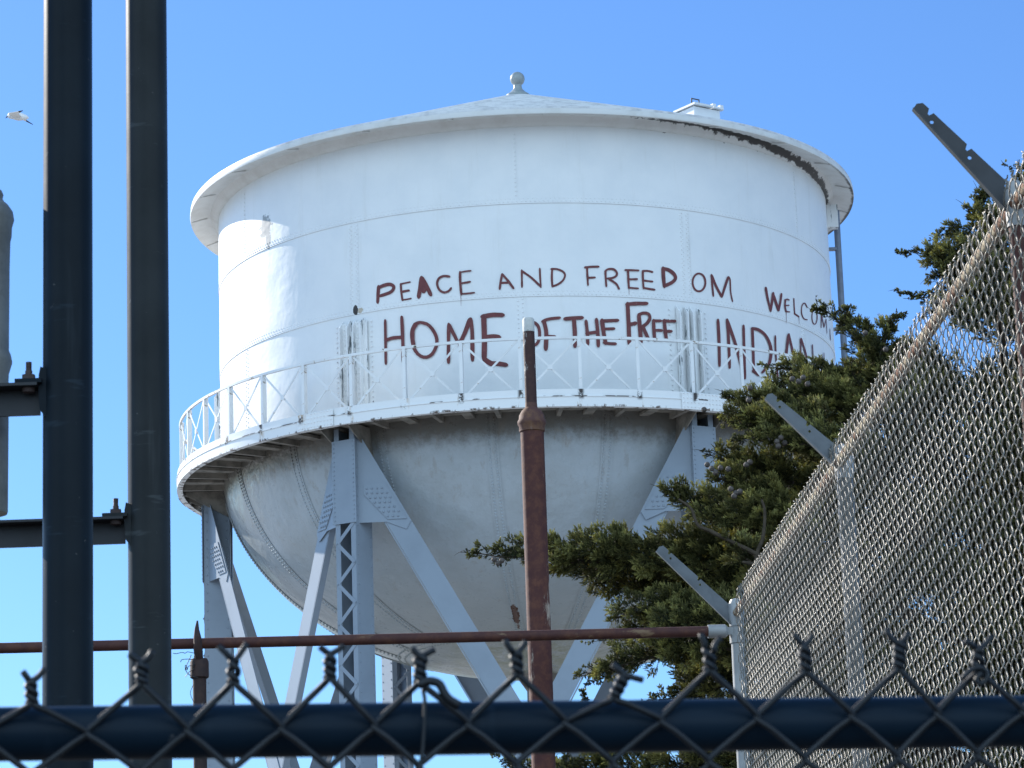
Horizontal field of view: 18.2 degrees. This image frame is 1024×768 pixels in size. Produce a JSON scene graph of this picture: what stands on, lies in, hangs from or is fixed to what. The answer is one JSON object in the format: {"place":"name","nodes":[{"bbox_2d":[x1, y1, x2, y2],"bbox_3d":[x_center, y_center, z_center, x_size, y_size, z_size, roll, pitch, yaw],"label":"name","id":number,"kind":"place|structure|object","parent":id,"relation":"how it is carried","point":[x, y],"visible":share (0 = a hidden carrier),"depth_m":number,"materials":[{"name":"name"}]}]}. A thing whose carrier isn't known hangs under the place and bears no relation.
{"place":"outdoors","nodes":[
{"label":"outdoors","id":0,"kind":"place"},
{"bbox_2d":[6,110,32,124],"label":"seagull","id":1,"kind":"object","parent":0,"point":[18,115],"visible":1,"depth_m":78.79,"materials":[{"name":"white"}]},
{"bbox_2d":[0,0,1023,767],"label":"sky","id":2,"kind":"structure","parent":0,"point":[843,79],"materials":[{"name":"blue"}]},
{"bbox_2d":[176,72,880,767],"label":"water tower","id":3,"kind":"structure","parent":0,"point":[390,284],"depth_m":52.82,"materials":[{"name":"white metal"}]},
{"bbox_3d":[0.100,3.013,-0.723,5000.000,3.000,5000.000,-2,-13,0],"label":"ground","id":4,"kind":"structure","parent":0,"visible":0},
{"bbox_2d":[0,0,93,767],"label":"steel post","id":5,"kind":"object","parent":4,"relation":"on","point":[58,393],"visible":1,"depth_m":7.49,"materials":[{"name":"black metal"}]},
{"bbox_2d":[0,190,13,516],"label":"grey pipe","id":6,"kind":"object","parent":5,"relation":"attached to","point":[6,219],"visible":0.94,"depth_m":7.66,"materials":[{"name":"grey metal"}]},
{"bbox_2d":[0,0,171,767],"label":"steel post","id":7,"kind":"object","parent":4,"relation":"on","point":[140,524],"visible":0.93,"depth_m":8.88,"materials":[{"name":"metal"}]},
{"bbox_2d":[0,621,742,767],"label":"pipe fence","id":8,"kind":"object","parent":4,"relation":"on","point":[198,665],"visible":0.94,"depth_m":14.60,"materials":[{"name":"brown metal"}]},
{"bbox_2d":[0,628,1023,767],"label":"fence","id":9,"kind":"object","parent":4,"relation":"on","point":[33,729],"visible":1,"depth_m":2.54,"materials":[{"name":"metal"}]},
{"bbox_2d":[517,317,555,767],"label":"vent pipe","id":10,"kind":"object","parent":4,"relation":"on","point":[531,422],"visible":0.95,"depth_m":15.21,"materials":[{"name":"brown metal"}]},
{"bbox_2d":[455,159,1023,767],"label":"cypress tree","id":11,"kind":"object","parent":4,"relation":"on","point":[747,503],"visible":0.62,"depth_m":18.00,"materials":[{"name":"green plant"}]},
{"bbox_2d":[656,103,1023,767],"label":"chain link fence","id":12,"kind":"object","parent":4,"relation":"on","point":[1008,198],"visible":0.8,"depth_m":10.03,"materials":[{"name":"metal"}]}
]}

